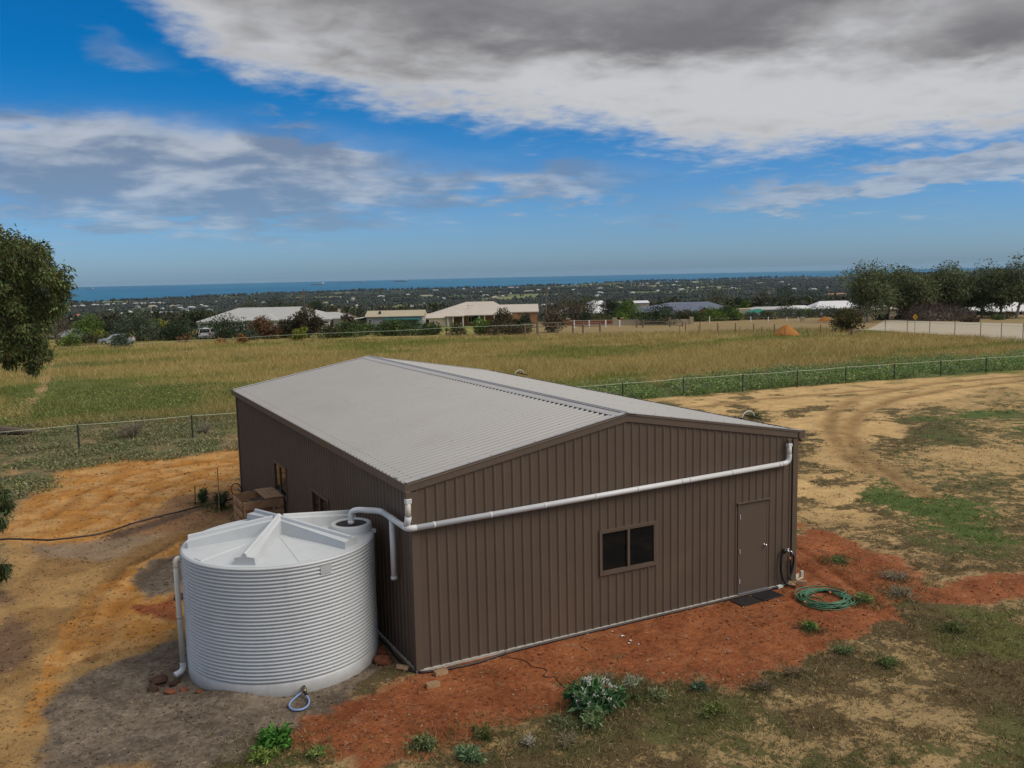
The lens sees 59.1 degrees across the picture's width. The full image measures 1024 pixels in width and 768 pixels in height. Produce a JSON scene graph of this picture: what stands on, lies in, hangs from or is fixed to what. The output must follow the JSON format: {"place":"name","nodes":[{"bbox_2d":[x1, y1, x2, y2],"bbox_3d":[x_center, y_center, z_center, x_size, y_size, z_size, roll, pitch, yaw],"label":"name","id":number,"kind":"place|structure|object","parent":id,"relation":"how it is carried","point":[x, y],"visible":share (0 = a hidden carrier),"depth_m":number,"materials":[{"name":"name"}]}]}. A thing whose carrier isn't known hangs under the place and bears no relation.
{"place":"outdoors","nodes":[
{"label":"outdoors","id":0,"kind":"place"},
{"bbox_2d":[0,269,1023,767],"bbox_3d":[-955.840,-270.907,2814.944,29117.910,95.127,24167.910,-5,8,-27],"label":"ground","id":1,"kind":"structure","parent":0,"point":[844,427],"depth_m":18.09,"materials":[{"name":"soil"}]},
{"bbox_2d":[0,485,17,584],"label":"gum tree","id":2,"kind":"object","parent":1,"relation":"on","point":[7,506],"visible":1,"depth_m":20.23,"materials":[{"name":"green plant"}]},
{"bbox_2d":[0,426,34,434],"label":"fallen log","id":3,"kind":"object","parent":1,"relation":"on","point":[13,430],"visible":0.8,"depth_m":42.35,"materials":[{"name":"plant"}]},
{"bbox_2d":[0,222,77,378],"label":"gum tree","id":4,"kind":"object","parent":1,"relation":"on","point":[25,263],"visible":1,"depth_m":36.65,"materials":[{"name":"green plant"}]},
{"bbox_2d":[47,313,72,341],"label":"garden tree","id":5,"kind":"object","parent":1,"relation":"on","point":[56,335],"visible":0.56,"depth_m":137.62,"materials":[{"name":"green plant"}]},
{"bbox_2d":[55,332,83,347],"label":"garden shrub","id":6,"kind":"object","parent":1,"relation":"on","point":[69,339],"visible":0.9,"depth_m":121.30,"materials":[{"name":"green plant"}]},
{"bbox_2d":[69,312,104,334],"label":"garden tree","id":7,"kind":"object","parent":1,"relation":"on","point":[89,326],"visible":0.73,"depth_m":149.39,"materials":[{"name":"green plant"}]},
{"bbox_2d":[78,330,109,345],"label":"garden shrub","id":8,"kind":"object","parent":1,"relation":"on","point":[88,337],"visible":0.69,"depth_m":125.12,"materials":[{"name":"green plant"}]},
{"bbox_2d":[0,413,237,523],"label":"weeds","id":9,"kind":"object","parent":1,"relation":"on","point":[174,429],"visible":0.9,"depth_m":38.25,"materials":[{"name":"green plant"}]},
{"bbox_2d":[0,488,240,540],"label":"irrigation pipe","id":10,"kind":"object","parent":1,"relation":"on","point":[105,531],"visible":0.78,"depth_m":25.33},
{"bbox_2d":[107,332,133,347],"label":"garden shrub","id":11,"kind":"object","parent":1,"relation":"on","point":[120,340],"visible":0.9,"depth_m":116.77,"materials":[{"name":"green plant"}]},
{"bbox_2d":[0,380,252,427],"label":"paddock clover","id":12,"kind":"object","parent":1,"relation":"on","point":[151,404],"visible":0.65,"depth_m":53.22,"materials":[{"name":"green plant"}]},
{"bbox_2d":[112,419,148,438],"bbox_3d":[-17.163,2.051,40.551,1.372,1.082,1.592,2,8,26],"label":"dead bush","id":13,"kind":"object","parent":1,"relation":"on","point":[133,432],"visible":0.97,"depth_m":40.51,"materials":[{"name":"brown plant"}]},
{"bbox_2d":[110,305,162,341],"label":"garden tree","id":14,"kind":"object","parent":1,"relation":"on","point":[144,327],"visible":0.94,"depth_m":134.86,"materials":[{"name":"green plant"}]},
{"bbox_2d":[158,317,203,340],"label":"garden tree","id":15,"kind":"object","parent":1,"relation":"on","point":[172,331],"visible":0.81,"depth_m":136.05,"materials":[{"name":"green plant"}]},
{"bbox_2d":[211,491,229,508],"bbox_3d":[-8.912,3.582,27.711,0.570,0.642,0.600,2,8,26],"label":"sapling","id":16,"kind":"object","parent":1,"relation":"on","point":[223,497],"visible":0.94,"depth_m":27.65,"materials":[{"name":"green plant"}]},
{"bbox_2d":[193,312,254,339],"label":"garden tree","id":17,"kind":"object","parent":1,"relation":"on","point":[226,332],"visible":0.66,"depth_m":136.58,"materials":[{"name":"green plant"}]},
{"bbox_2d":[233,487,283,520],"bbox_3d":[-6.850,3.574,24.449,1.086,1.242,1.376,-5,8,-28],"label":"pallet crate","id":18,"kind":"object","parent":1,"relation":"on","point":[269,503],"visible":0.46,"depth_m":24.22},
{"bbox_2d":[246,743,282,764],"bbox_3d":[-3.643,5.418,13.174,0.532,0.311,0.455,1,7,19],"label":"weed","id":19,"kind":"object","parent":1,"relation":"on","point":[259,754],"visible":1,"depth_m":13.16,"materials":[{"name":"green plant"}]},
{"bbox_2d":[247,315,286,338],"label":"garden tree","id":20,"kind":"object","parent":1,"relation":"on","point":[260,325],"visible":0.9,"depth_m":133.07,"materials":[{"name":"brown plant"}]},
{"bbox_2d":[250,720,294,754],"bbox_3d":[-3.591,5.332,13.635,0.662,0.432,0.846,-2,7,-5],"label":"weed","id":21,"kind":"object","parent":1,"relation":"on","point":[276,736],"visible":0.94,"depth_m":13.51,"materials":[{"name":"green plant"}]},
{"bbox_2d":[196,307,349,334],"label":"verandah house","id":22,"kind":"structure","parent":1,"relation":"on","point":[274,314],"depth_m":154.00,"materials":[{"name":"grey metal"}]},
{"bbox_2d":[180,509,377,696],"bbox_3d":[-4.212,3.760,16.629,3.446,2.770,3.652,-5,8,-27],"label":"water tank","id":23,"kind":"object","parent":1,"relation":"on","point":[279,605],"visible":0.99,"depth_m":15.38,"materials":[{"name":"white plastic"}]},
{"bbox_2d":[173,556,185,677],"bbox_3d":[-5.918,4.121,15.994,0.273,2.194,0.128,-7,9,-38],"label":"overflow pipe","id":24,"kind":"object","parent":23,"relation":"attached to","point":[179,617],"visible":1,"depth_m":15.99,"materials":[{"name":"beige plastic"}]},
{"bbox_2d":[276,314,306,337],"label":"garden tree","id":25,"kind":"object","parent":1,"relation":"on","point":[286,327],"visible":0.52,"depth_m":134.97,"materials":[{"name":"green plant"}]},
{"bbox_2d":[58,324,536,347],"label":"tape fence","id":26,"kind":"object","parent":1,"relation":"on","point":[344,332],"visible":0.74,"depth_m":120.10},
{"bbox_2d":[293,304,326,337],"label":"garden tree","id":27,"kind":"object","parent":1,"relation":"on","point":[316,324],"visible":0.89,"depth_m":134.19,"materials":[{"name":"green plant"}]},
{"bbox_2d":[305,743,327,759],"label":"weed","id":28,"kind":"object","parent":1,"relation":"on","point":[318,751],"visible":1,"depth_m":13.24,"materials":[{"name":"green plant"}]},
{"bbox_2d":[316,325,343,338],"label":"garden shrub","id":29,"kind":"object","parent":1,"relation":"on","point":[330,330],"visible":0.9,"depth_m":131.35,"materials":[{"name":"green plant"}]},
{"bbox_2d":[331,318,368,337],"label":"garden shrub","id":30,"kind":"object","parent":1,"relation":"on","point":[348,327],"visible":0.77,"depth_m":133.59,"materials":[{"name":"green plant"}]},
{"bbox_2d":[373,654,392,665],"bbox_3d":[-2.358,5.052,16.495,0.430,0.230,0.334,5,9,40],"label":"dirt clod","id":31,"kind":"object","parent":1,"relation":"on","point":[382,660],"visible":0.98,"depth_m":16.37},
{"bbox_2d":[353,310,426,328],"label":"house","id":32,"kind":"structure","parent":1,"relation":"on","point":[375,317],"depth_m":165.19,"materials":[{"name":"metal"}]},
{"bbox_2d":[369,318,415,335],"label":"garden shrub","id":33,"kind":"object","parent":1,"relation":"on","point":[390,326],"visible":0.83,"depth_m":134.73,"materials":[{"name":"green plant"}]},
{"bbox_2d":[398,320,441,335],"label":"garden shrub","id":34,"kind":"object","parent":1,"relation":"on","point":[425,328],"visible":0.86,"depth_m":134.90,"materials":[{"name":"green plant"}]},
{"bbox_2d":[403,730,438,753],"bbox_3d":[-1.351,5.346,13.421,0.572,0.318,0.547,-5,8,-27],"label":"weed","id":35,"kind":"object","parent":1,"relation":"on","point":[428,742],"visible":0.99,"depth_m":13.43,"materials":[{"name":"green plant"}]},
{"bbox_2d":[426,313,454,326],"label":"roller door shed","id":36,"kind":"structure","parent":1,"relation":"on","point":[441,318],"depth_m":172.65,"materials":[{"name":"beige metal"}]},
{"bbox_2d":[443,322,468,335],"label":"garden shrub","id":37,"kind":"object","parent":1,"relation":"on","point":[460,330],"visible":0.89,"depth_m":131.81,"materials":[{"name":"green plant"}]},
{"bbox_2d":[452,742,487,765],"bbox_3d":[-0.613,5.393,13.083,0.544,0.317,0.462,-1,7,-1],"label":"weed","id":38,"kind":"object","parent":1,"relation":"on","point":[469,754],"visible":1,"depth_m":13.06,"materials":[{"name":"green plant"}]},
{"bbox_2d":[471,316,492,334],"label":"garden shrub","id":39,"kind":"object","parent":1,"relation":"on","point":[483,323],"visible":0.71,"depth_m":131.62,"materials":[{"name":"green plant"}]},
{"bbox_2d":[468,721,499,742],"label":"weed","id":40,"kind":"object","parent":1,"relation":"on","point":[485,734],"visible":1,"depth_m":13.75,"materials":[{"name":"green plant"}]},
{"bbox_2d":[433,301,538,326],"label":"cream roofed house","id":41,"kind":"structure","parent":1,"relation":"on","point":[466,313],"depth_m":176.22,"materials":[{"name":"metal"}]},
{"bbox_2d":[483,319,511,335],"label":"garden shrub","id":42,"kind":"object","parent":1,"relation":"on","point":[492,327],"visible":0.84,"depth_m":129.65,"materials":[{"name":"green plant"}]},
{"bbox_2d":[490,307,517,328],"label":"garden tree","id":43,"kind":"object","parent":1,"relation":"on","point":[505,317],"visible":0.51,"depth_m":141.31,"materials":[{"name":"green plant"}]},
{"bbox_2d":[4,356,1015,447],"bbox_3d":[7.231,0.531,49.477,83.288,1.494,1.365,-4,8,-23],"label":"paddock fence","id":44,"kind":"object","parent":1,"relation":"on","point":[581,386],"visible":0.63,"depth_m":50.48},
{"bbox_2d":[0,325,1023,428],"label":"field grass","id":45,"kind":"structure","parent":1,"relation":"on","point":[528,365],"depth_m":80.72,"materials":[{"name":"plant"}]},
{"bbox_2d":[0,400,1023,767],"bbox_3d":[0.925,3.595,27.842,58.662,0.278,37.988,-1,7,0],"label":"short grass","id":46,"kind":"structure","parent":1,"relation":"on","point":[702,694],"depth_m":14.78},
{"bbox_2d":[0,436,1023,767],"bbox_3d":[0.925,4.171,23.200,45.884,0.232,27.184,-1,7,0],"label":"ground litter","id":47,"kind":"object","parent":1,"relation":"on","point":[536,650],"visible":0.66,"depth_m":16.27,"materials":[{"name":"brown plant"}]},
{"bbox_2d":[0,448,1023,767],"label":"pebbles","id":48,"kind":"object","parent":1,"relation":"on","point":[502,656],"visible":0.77,"depth_m":16.86,"materials":[{"name":"grey stone"}]},
{"bbox_2d":[231,355,804,670],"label":"farm shed","id":49,"kind":"structure","parent":1,"relation":"on","point":[435,442],"depth_m":18.10,"materials":[{"name":"metal"}]},
{"bbox_2d":[273,459,287,501],"bbox_3d":[-6.278,2.604,24.518,0.058,0.905,1.400,-5,8,-27],"label":"window","id":50,"kind":"structure","parent":49,"relation":"in","point":[280,472],"depth_m":24.46,"materials":[{"name":"black glass"}]},
{"bbox_2d":[311,487,329,511],"bbox_3d":[-4.452,2.991,21.051,0.058,0.905,1.445,-5,8,-27],"label":"window","id":51,"kind":"structure","parent":49,"relation":"in","point":[319,502],"depth_m":21.15,"materials":[{"name":"black glass"}]},
{"bbox_2d":[348,443,792,579],"bbox_3d":[1.498,2.378,18.334,9.406,1.670,1.911,-5,8,-27],"label":"rainwater pipe","id":52,"kind":"object","parent":49,"relation":"attached to","point":[404,526],"visible":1,"depth_m":16.78,"materials":[{"name":"white plastic"}]},
{"bbox_2d":[599,521,656,575],"bbox_3d":[2.304,3.254,17.931,1.360,0.915,0.058,-5,8,-27],"label":"window","id":53,"kind":"structure","parent":49,"relation":"in","point":[629,547],"depth_m":17.92,"materials":[{"name":"black glass"}]},
{"bbox_2d":[739,501,766,592],"bbox_3d":[5.203,3.514,19.454,0.769,1.942,0.112,-5,8,-27],"label":"door","id":54,"kind":"structure","parent":49,"relation":"in","point":[753,516],"depth_m":19.47,"materials":[{"name":"brown paint"}]},
{"bbox_2d":[782,548,792,554],"bbox_3d":[6.038,3.675,19.826,0.218,0.139,0.168,-5,8,-27],"label":"garden tap","id":55,"kind":"object","parent":49,"relation":"attached to","point":[784,550],"visible":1,"depth_m":19.80,"materials":[{"name":"silver metal"}]},
{"bbox_2d":[772,552,795,588],"bbox_3d":[6.009,4.067,19.772,0.621,0.830,0.253,-5,8,-27],"label":"black hose","id":56,"kind":"object","parent":55,"relation":"hanging from","point":[790,575],"visible":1,"depth_m":19.86,"materials":[{"name":"rubber"}]},
{"bbox_2d":[501,322,534,334],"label":"garden shrub","id":57,"kind":"object","parent":1,"relation":"on","point":[518,329],"visible":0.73,"depth_m":130.25,"materials":[{"name":"green plant"}]},
{"bbox_2d":[16,271,1021,325],"bbox_3d":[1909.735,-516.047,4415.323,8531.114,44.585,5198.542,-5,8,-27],"label":"woodland","id":58,"kind":"object","parent":1,"relation":"on","point":[799,284],"visible":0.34,"depth_m":3259.08,"materials":[{"name":"green plant"}]},
{"bbox_2d":[51,292,1023,330],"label":"bushland","id":59,"kind":"structure","parent":1,"relation":"on","point":[194,316],"depth_m":256.08,"materials":[{"name":"green plant"}]},
{"bbox_2d":[540,309,566,332],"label":"garden tree","id":60,"kind":"object","parent":1,"relation":"on","point":[551,317],"visible":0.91,"depth_m":135.05,"materials":[{"name":"brown plant"}]},
{"bbox_2d":[543,293,580,319],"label":"garden tree","id":61,"kind":"object","parent":1,"relation":"on","point":[564,303],"visible":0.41,"depth_m":239.19,"materials":[{"name":"green plant"}]},
{"bbox_2d":[524,321,600,334],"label":"rail fence","id":62,"kind":"object","parent":1,"relation":"on","point":[572,325],"visible":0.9,"depth_m":127.50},
{"bbox_2d":[546,711,580,731],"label":"weed","id":63,"kind":"object","parent":1,"relation":"on","point":[568,721],"visible":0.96,"depth_m":13.98,"materials":[{"name":"green plant"}]},
{"bbox_2d":[555,723,580,747],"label":"weed","id":64,"kind":"object","parent":1,"relation":"on","point":[569,739],"visible":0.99,"depth_m":13.51,"materials":[{"name":"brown plant"}]},
{"bbox_2d":[561,302,590,319],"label":"garden tree","id":65,"kind":"object","parent":1,"relation":"on","point":[572,312],"visible":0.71,"depth_m":213.53,"materials":[{"name":"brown plant"}]},
{"bbox_2d":[378,588,776,672],"bbox_3d":[1.437,4.808,17.862,9.332,0.049,3.209,-2,7,-5],"label":"poly pipe","id":66,"kind":"object","parent":1,"relation":"on","point":[538,644],"visible":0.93,"depth_m":17.42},
{"bbox_2d":[568,294,603,316],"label":"garden tree","id":67,"kind":"object","parent":1,"relation":"on","point":[588,304],"visible":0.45,"depth_m":233.16,"materials":[{"name":"green plant"}]},
{"bbox_2d":[579,703,607,730],"bbox_3d":[1.271,5.185,14.025,0.430,0.361,0.603,2,8,23],"label":"weed","id":68,"kind":"object","parent":1,"relation":"on","point":[595,716],"visible":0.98,"depth_m":13.98,"materials":[{"name":"green plant"}]},
{"bbox_2d":[562,673,627,717],"bbox_3d":[1.355,5.039,14.571,1.182,0.714,1.035,-5,8,-27],"label":"flowering plant","id":69,"kind":"object","parent":1,"relation":"on","point":[587,692],"visible":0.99,"depth_m":14.41,"materials":[{"name":"green plant"}]},
{"bbox_2d":[566,318,623,325],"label":"estate wall","id":70,"kind":"structure","parent":1,"relation":"on","point":[608,322],"depth_m":161.72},
{"bbox_2d":[596,297,620,318],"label":"garden tree","id":71,"kind":"object","parent":1,"relation":"on","point":[610,306],"visible":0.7,"depth_m":218.59,"materials":[{"name":"green plant"}]},
{"bbox_2d":[612,299,642,318],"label":"garden tree","id":72,"kind":"object","parent":1,"relation":"on","point":[626,307],"visible":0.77,"depth_m":213.75,"materials":[{"name":"green plant"}]},
{"bbox_2d":[622,671,644,687],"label":"weed","id":73,"kind":"object","parent":1,"relation":"on","point":[630,682],"visible":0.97,"depth_m":15.32,"materials":[{"name":"green plant"}]},
{"bbox_2d":[622,686,649,705],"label":"weed","id":74,"kind":"object","parent":1,"relation":"on","point":[632,696],"visible":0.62,"depth_m":14.78,"materials":[{"name":"green plant"}]},
{"bbox_2d":[631,301,681,324],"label":"garden tree","id":75,"kind":"object","parent":1,"relation":"on","point":[657,315],"visible":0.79,"depth_m":156.39,"materials":[{"name":"green plant"}]},
{"bbox_2d":[627,301,733,318],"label":"slate roofed house","id":76,"kind":"structure","parent":1,"relation":"on","point":[697,306],"depth_m":216.06,"materials":[{"name":"grey paint"}]},
{"bbox_2d":[696,698,730,718],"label":"weed","id":77,"kind":"object","parent":1,"relation":"on","point":[709,709],"visible":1,"depth_m":14.31,"materials":[{"name":"green plant"}]},
{"bbox_2d":[699,288,728,305],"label":"garden tree","id":78,"kind":"object","parent":1,"relation":"on","point":[715,298],"visible":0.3,"depth_m":258.34,"materials":[{"name":"green plant"}]},
{"bbox_2d":[702,306,728,320],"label":"garden shrub","id":79,"kind":"object","parent":1,"relation":"on","point":[714,314],"visible":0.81,"depth_m":171.53,"materials":[{"name":"green plant"}]},
{"bbox_2d":[730,595,761,606],"bbox_3d":[4.948,4.586,19.096,0.540,0.022,0.400,-5,8,-28],"label":"door mat","id":80,"kind":"object","parent":1,"relation":"on","point":[748,600],"depth_m":19.07,"materials":[{"name":"black rubber"}]},
{"bbox_2d":[748,677,778,692],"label":"weed","id":81,"kind":"object","parent":1,"relation":"on","point":[762,686],"visible":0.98,"depth_m":15.06,"materials":[{"name":"green plant"}]},
{"bbox_2d":[751,590,782,600],"bbox_3d":[5.474,4.533,19.379,0.600,0.020,0.380,-5,8,-29],"label":"door mat","id":82,"kind":"object","parent":1,"relation":"on","point":[766,595],"depth_m":19.35,"materials":[{"name":"rubber"}]},
{"bbox_2d":[554,345,1023,398],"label":"fence","id":83,"kind":"object","parent":1,"relation":"on","point":[772,378],"visible":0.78,"depth_m":57.63,"materials":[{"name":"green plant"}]},
{"bbox_2d":[773,305,811,318],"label":"garden shrub","id":84,"kind":"object","parent":1,"relation":"on","point":[799,314],"visible":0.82,"depth_m":179.69,"materials":[{"name":"green plant"}]},
{"bbox_2d":[809,304,840,317],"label":"garden shrub","id":85,"kind":"object","parent":1,"relation":"on","point":[822,310],"visible":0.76,"depth_m":181.00,"materials":[{"name":"green plant"}]},
{"bbox_2d":[794,586,857,610],"bbox_3d":[6.605,4.505,19.104,1.260,0.118,1.228,-5,8,-27],"label":"hose coil","id":86,"kind":"object","parent":1,"relation":"on","point":[824,604],"visible":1,"depth_m":18.95,"materials":[{"name":"green plastic"}]},
{"bbox_2d":[808,301,856,315],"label":"white roofed house","id":87,"kind":"structure","parent":1,"relation":"on","point":[839,304],"depth_m":201.24,"materials":[{"name":"metal"}]},
{"bbox_2d":[829,306,867,332],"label":"garden tree","id":88,"kind":"object","parent":1,"relation":"on","point":[846,319],"visible":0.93,"depth_m":117.29,"materials":[{"name":"green plant"}]},
{"bbox_2d":[831,259,904,321],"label":"gum tree","id":89,"kind":"object","parent":1,"relation":"on","point":[867,292],"visible":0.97,"depth_m":147.75,"materials":[{"name":"green plant"}]},
{"bbox_2d":[852,258,919,319],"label":"gum tree","id":90,"kind":"object","parent":1,"relation":"on","point":[882,276],"visible":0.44,"depth_m":155.00,"materials":[{"name":"green plant"}]},
{"bbox_2d":[875,654,898,669],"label":"weed","id":91,"kind":"object","parent":1,"relation":"on","point":[889,662],"visible":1,"depth_m":15.93,"materials":[{"name":"green plant"}]},
{"bbox_2d":[876,567,913,580],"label":"weed","id":92,"kind":"object","parent":1,"relation":"on","point":[891,576],"visible":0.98,"depth_m":20.25,"materials":[{"name":"green plant"}]},
{"bbox_2d":[883,581,921,600],"bbox_3d":[8.263,4.452,19.225,0.857,0.463,0.728,0,7,7],"label":"weed","id":93,"kind":"object","parent":1,"relation":"on","point":[904,591],"visible":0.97,"depth_m":19.26,"materials":[{"name":"green plant"}]},
{"bbox_2d":[883,265,946,319],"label":"gum tree","id":94,"kind":"object","parent":1,"relation":"on","point":[925,290],"visible":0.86,"depth_m":152.84,"materials":[{"name":"green plant"}]},
{"bbox_2d":[902,297,959,321],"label":"garden tree","id":95,"kind":"object","parent":1,"relation":"on","point":[929,317],"visible":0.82,"depth_m":147.04,"materials":[{"name":"green plant"}]},
{"bbox_2d":[908,260,967,311],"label":"gum tree","id":96,"kind":"object","parent":1,"relation":"on","point":[941,273],"visible":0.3,"depth_m":157.28,"materials":[{"name":"green plant"}]},
{"bbox_2d":[912,269,974,317],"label":"gum tree","id":97,"kind":"object","parent":1,"relation":"on","point":[953,299],"visible":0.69,"depth_m":155.93,"materials":[{"name":"green plant"}]},
{"bbox_2d":[926,303,971,320],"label":"garden shrub","id":98,"kind":"object","parent":1,"relation":"on","point":[955,315],"visible":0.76,"depth_m":145.73,"materials":[{"name":"green plant"}]},
{"bbox_2d":[939,620,966,632],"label":"weed","id":99,"kind":"object","parent":1,"relation":"on","point":[955,625],"visible":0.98,"depth_m":17.27,"materials":[{"name":"green plant"}]},
{"bbox_2d":[931,258,1004,312],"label":"gum tree","id":100,"kind":"object","parent":1,"relation":"on","point":[975,272],"visible":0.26,"depth_m":158.89,"materials":[{"name":"green plant"}]},
{"bbox_2d":[955,269,1009,316],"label":"gum tree","id":101,"kind":"object","parent":1,"relation":"on","point":[979,306],"visible":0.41,"depth_m":158.00,"materials":[{"name":"green plant"}]},
{"bbox_2d":[970,266,1023,316],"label":"gum tree","id":102,"kind":"object","parent":1,"relation":"on","point":[1002,305],"visible":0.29,"depth_m":157.79,"materials":[{"name":"green plant"}]},
{"bbox_2d":[979,302,1023,315],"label":"pale roofed house","id":103,"kind":"structure","parent":1,"relation":"on","point":[1014,307],"depth_m":168.73,"materials":[{"name":"white metal"}]},
{"bbox_2d":[986,248,1023,317],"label":"gum tree","id":104,"kind":"object","parent":1,"relation":"on","point":[1008,283],"visible":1,"depth_m":150.92,"materials":[{"name":"green plant"}]},
{"bbox_2d":[0,0,1023,286],"label":"sky","id":105,"kind":"structure","parent":0,"point":[151,142],"materials":[{"name":"blue"}]},
{"bbox_2d":[34,267,1023,301],"bbox_3d":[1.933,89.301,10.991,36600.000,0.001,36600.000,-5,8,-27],"label":"sea","id":106,"kind":"structure","parent":0,"point":[116,292],"depth_m":9387.36,"materials":[{"name":"liquid"}]},
{"bbox_2d":[869,320,1023,340],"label":"fence","id":107,"kind":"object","parent":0,"point":[1009,330],"depth_m":121.59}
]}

